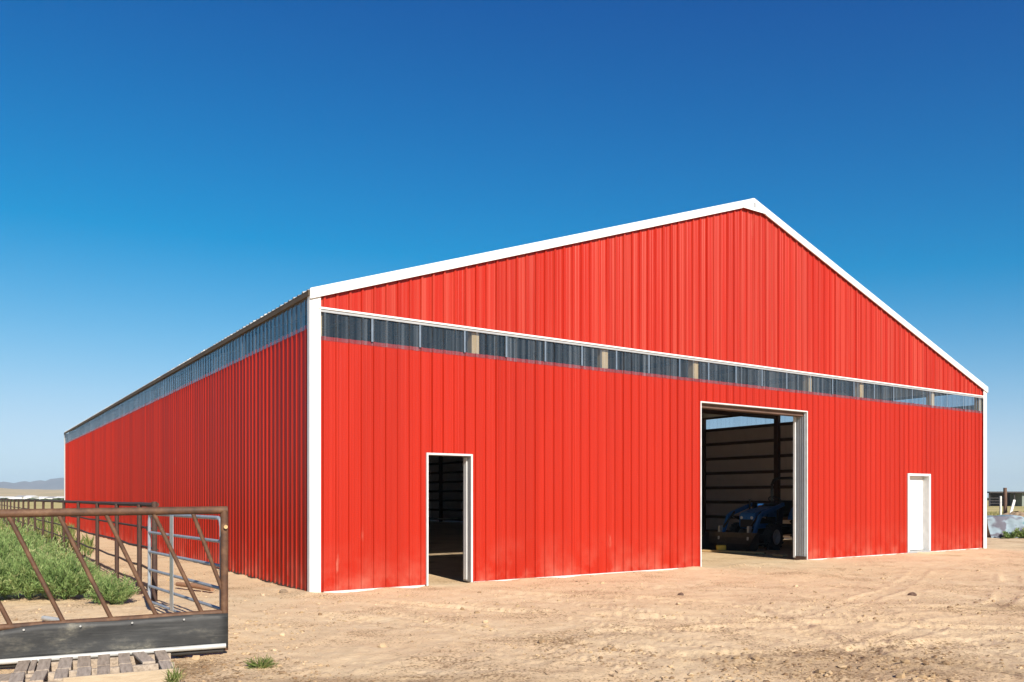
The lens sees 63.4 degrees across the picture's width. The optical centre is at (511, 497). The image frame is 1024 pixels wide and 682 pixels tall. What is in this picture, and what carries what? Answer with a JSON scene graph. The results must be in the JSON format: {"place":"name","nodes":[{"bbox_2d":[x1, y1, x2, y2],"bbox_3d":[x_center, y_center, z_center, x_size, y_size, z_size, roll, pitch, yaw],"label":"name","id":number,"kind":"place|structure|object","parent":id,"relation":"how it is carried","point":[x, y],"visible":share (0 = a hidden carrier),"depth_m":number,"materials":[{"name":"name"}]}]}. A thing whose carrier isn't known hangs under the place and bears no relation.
{"place":"outdoors","nodes":[
{"label":"outdoors","id":0,"kind":"place"},
{"bbox_2d":[24,496,38,498],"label":"farm building","id":1,"kind":"structure","parent":0,"point":[26,497],"depth_m":320.42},
{"bbox_2d":[0,478,63,489],"bbox_3d":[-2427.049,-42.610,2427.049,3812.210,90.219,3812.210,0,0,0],"label":"mountains","id":2,"kind":"structure","parent":0,"point":[54,484],"depth_m":2852.05,"materials":[{"name":"grey"}]},
{"bbox_2d":[0,488,63,496],"bbox_3d":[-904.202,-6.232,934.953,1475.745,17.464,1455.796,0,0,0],"label":"hills","id":3,"kind":"structure","parent":0,"point":[5,492],"depth_m":806.80,"materials":[{"name":"beige"}]},
{"bbox_2d":[0,498,63,501],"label":"tree line","id":4,"kind":"object","parent":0,"point":[33,498],"visible":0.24,"depth_m":285.65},
{"bbox_2d":[0,517,94,555],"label":"grass","id":5,"kind":"structure","parent":0,"point":[89,542],"depth_m":31.88,"materials":[{"name":"green plant"}]},
{"bbox_2d":[428,518,462,519],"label":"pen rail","id":6,"kind":"object","parent":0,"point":[443,518],"depth_m":47.25,"materials":[{"name":"metal"}]},
{"bbox_2d":[0,500,1023,681],"bbox_3d":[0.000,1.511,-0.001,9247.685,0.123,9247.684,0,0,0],"label":"ground","id":7,"kind":"structure","parent":0,"point":[356,653],"depth_m":10.17,"materials":[{"name":"soil"}]},
{"bbox_2d":[0,554,19,600],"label":"weed bush","id":8,"kind":"object","parent":7,"relation":"on","point":[2,573],"visible":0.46,"depth_m":11.91,"materials":[{"name":"green plant"}]},
{"bbox_2d":[0,672,30,681],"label":"board","id":9,"kind":"object","parent":7,"relation":"on","point":[4,677],"visible":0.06,"depth_m":6.56,"materials":[{"name":"brown wood"}]},
{"bbox_2d":[0,543,65,598],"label":"weed bush","id":10,"kind":"object","parent":7,"relation":"on","point":[22,569],"visible":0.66,"depth_m":11.89,"materials":[{"name":"green plant"}]},
{"bbox_2d":[41,616,58,620],"bbox_3d":[-5.268,1.433,9.620,0.865,0.072,0.073,0,0,40],"label":"plastic pipe","id":11,"kind":"object","parent":7,"relation":"on","point":[46,618],"visible":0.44,"depth_m":9.73,"materials":[{"name":"plastic"}]},
{"bbox_2d":[0,518,109,576],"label":"weeds","id":12,"kind":"object","parent":7,"relation":"on","point":[9,541],"visible":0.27,"depth_m":13.84,"materials":[{"name":"green plant"}]},
{"bbox_2d":[28,549,102,599],"bbox_3d":[-6.489,1.118,12.007,0.966,0.771,1.035,0,0,-42],"label":"weed bush","id":13,"kind":"object","parent":7,"relation":"on","point":[73,580],"visible":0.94,"depth_m":11.86,"materials":[{"name":"green plant"}]},
{"bbox_2d":[0,499,158,600],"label":"pipe fence","id":14,"kind":"object","parent":7,"relation":"on","point":[139,545],"visible":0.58,"depth_m":15.25,"materials":[{"name":"metal"}]},
{"bbox_2d":[79,562,106,593],"bbox_3d":[-6.668,1.240,12.871,0.757,0.547,0.745,0,0,2],"label":"weed bush","id":15,"kind":"object","parent":7,"relation":"on","point":[95,571],"visible":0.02,"depth_m":12.93,"materials":[{"name":"green plant"}]},
{"bbox_2d":[8,650,179,681],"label":"wooden pallet","id":16,"kind":"object","parent":7,"relation":"on","point":[142,666],"visible":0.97,"depth_m":6.75,"materials":[{"name":"grey wood"}]},
{"bbox_2d":[83,569,139,604],"bbox_3d":[-5.576,1.247,11.575,0.738,0.534,0.726,0,0,-17],"label":"weed bush","id":17,"kind":"object","parent":7,"relation":"on","point":[112,590],"visible":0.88,"depth_m":11.44,"materials":[{"name":"green plant"}]},
{"bbox_2d":[0,506,227,668],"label":"feed panel","id":18,"kind":"object","parent":7,"relation":"on","point":[200,631],"visible":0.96,"depth_m":7.56,"materials":[{"name":"metal"}]},
{"bbox_2d":[160,660,186,681],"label":"grass tuft","id":19,"kind":"object","parent":7,"relation":"on","point":[176,677],"visible":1,"depth_m":6.64,"materials":[{"name":"green plant"}]},
{"bbox_2d":[146,514,219,611],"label":"livestock gate","id":20,"kind":"structure","parent":7,"relation":"on","point":[149,586],"depth_m":9.74,"materials":[{"name":"metal"}]},
{"bbox_2d":[175,582,213,590],"bbox_3d":[-5.078,1.415,13.250,1.087,0.096,0.090,0,0,40],"label":"timber","id":21,"kind":"object","parent":7,"relation":"on","point":[193,585],"visible":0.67,"depth_m":13.15,"materials":[{"name":"brown wood"}]},
{"bbox_2d":[242,655,278,668],"bbox_3d":[-2.193,1.448,7.283,0.334,0.180,0.265,0,0,19],"label":"grass tuft","id":22,"kind":"object","parent":7,"relation":"on","point":[260,664],"visible":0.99,"depth_m":7.26,"materials":[{"name":"green plant"}]},
{"bbox_2d":[279,589,287,592],"bbox_3d":[-3.575,1.480,12.981,0.148,0.095,0.114,0,0,0],"label":"rock","id":23,"kind":"object","parent":7,"relation":"on","point":[283,591],"visible":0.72,"depth_m":12.95,"materials":[{"name":"stone"}]},
{"bbox_2d":[3,562,1023,681],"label":"pebbles","id":24,"kind":"object","parent":7,"relation":"on","point":[755,658],"visible":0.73,"depth_m":7.95,"materials":[{"name":"beige stone"}]},
{"bbox_2d":[64,198,987,592],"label":"barn","id":25,"kind":"structure","parent":7,"relation":"on","point":[546,408],"depth_m":16.86,"materials":[{"name":"red metal"}]},
{"bbox_2d":[909,476,922,549],"bbox_3d":[10.854,0.425,22.481,0.974,2.001,0.045,0,0,-34],"label":"door","id":26,"kind":"structure","parent":25,"relation":"in","point":[915,482],"depth_m":22.53,"materials":[{"name":"white metal"}]},
{"bbox_2d":[716,542,726,549],"bbox_3d":[5.749,1.363,22.700,0.302,0.273,0.140,0,0,0],"label":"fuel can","id":27,"kind":"object","parent":7,"relation":"on","point":[720,547],"visible":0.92,"depth_m":22.63,"materials":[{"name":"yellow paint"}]},
{"bbox_2d":[702,549,765,553],"bbox_3d":[5.978,1.465,22.400,1.740,0.050,0.200,0,0,35],"label":"plank","id":28,"kind":"object","parent":7,"relation":"on","point":[733,551],"visible":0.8,"depth_m":22.30,"materials":[{"name":"wood"}]},
{"bbox_2d":[702,477,792,550],"bbox_3d":[7.238,0.450,24.245,4.258,2.163,1.720,0,0,-44],"label":"tractor","id":29,"kind":"object","parent":7,"relation":"on","point":[755,527],"visible":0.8,"depth_m":23.75,"materials":[{"name":"blue metal"}]},
{"bbox_2d":[772,554,787,556],"bbox_3d":[6.774,1.465,20.925,0.160,0.060,0.392,0,0,-26],"label":"wood scrap","id":30,"kind":"object","parent":7,"relation":"on","point":[780,555],"visible":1,"depth_m":20.88,"materials":[{"name":"wood"}]},
{"bbox_2d":[907,592,916,595],"bbox_3d":[6.086,1.480,12.610,0.131,0.087,0.106,0,0,0],"label":"dirt clod","id":31,"kind":"object","parent":7,"relation":"on","point":[912,594],"visible":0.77,"depth_m":12.57,"materials":[{"name":"beige soil"}]},
{"bbox_2d":[987,522,990,536],"bbox_3d":[20.280,1.200,31.450,4.650,0.640,0.600,0,0,0],"label":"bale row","id":32,"kind":"object","parent":7,"relation":"on","point":[988,534],"visible":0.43,"depth_m":31.23,"materials":[{"name":"plant"}]},
{"bbox_2d":[999,496,1001,514],"bbox_3d":[21.815,0.770,37.000,0.083,1.660,0.083,0,0,22],"label":"white post","id":33,"kind":"object","parent":7,"relation":"on","point":[1000,505],"visible":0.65,"depth_m":36.97,"materials":[{"name":"white wood"}]},
{"bbox_2d":[1003,488,1006,513],"bbox_3d":[21.419,0.590,36.000,0.170,2.022,0.170,0,0,0],"label":"wooden post","id":34,"kind":"object","parent":7,"relation":"on","point":[1004,500],"visible":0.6,"depth_m":35.95,"materials":[{"name":"brown wood"}]},
{"bbox_2d":[987,515,1023,537],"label":"tarp","id":35,"kind":"object","parent":7,"relation":"on","point":[998,525],"visible":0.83,"depth_m":30.95,"materials":[{"name":"white plastic"}]},
{"bbox_2d":[987,492,1023,505],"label":"open shed","id":36,"kind":"structure","parent":7,"relation":"on","point":[1018,497],"depth_m":142.61,"materials":[{"name":"grey metal"}]},
{"bbox_2d":[1002,531,1018,537],"bbox_3d":[18.337,1.341,30.452,0.907,0.381,0.624,0,0,-35],"label":"weed clump","id":37,"kind":"object","parent":7,"relation":"on","point":[1007,535],"visible":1,"depth_m":30.32,"materials":[{"name":"green plant"}]},
{"bbox_2d":[1010,499,1015,512],"bbox_3d":[21.496,0.650,35.700,0.403,1.127,0.030,0,0,0],"label":"white plank","id":38,"kind":"object","parent":7,"relation":"on","point":[1012,506],"visible":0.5,"depth_m":35.69,"materials":[{"name":"white wood"}]},
{"bbox_2d":[1010,511,1023,516],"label":"dirt heap","id":39,"kind":"object","parent":7,"relation":"on","point":[1018,513],"visible":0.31,"depth_m":34.50,"materials":[{"name":"soil"}]},
{"bbox_2d":[1014,528,1023,537],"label":"weed clump","id":40,"kind":"object","parent":7,"relation":"on","point":[1017,531],"visible":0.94,"depth_m":30.41,"materials":[{"name":"green plant"}]},
{"bbox_2d":[0,0,1023,497],"label":"sky","id":41,"kind":"structure","parent":0,"point":[174,174],"materials":[{"name":"blue"}]},
{"bbox_2d":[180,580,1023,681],"bbox_3d":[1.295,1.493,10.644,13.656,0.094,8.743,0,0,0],"label":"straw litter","id":42,"kind":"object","parent":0,"point":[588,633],"visible":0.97,"depth_m":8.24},
{"bbox_2d":[987,510,1023,515],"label":"grass","id":43,"kind":"structure","parent":0,"point":[994,513],"depth_m":68.88,"materials":[{"name":"plant"}]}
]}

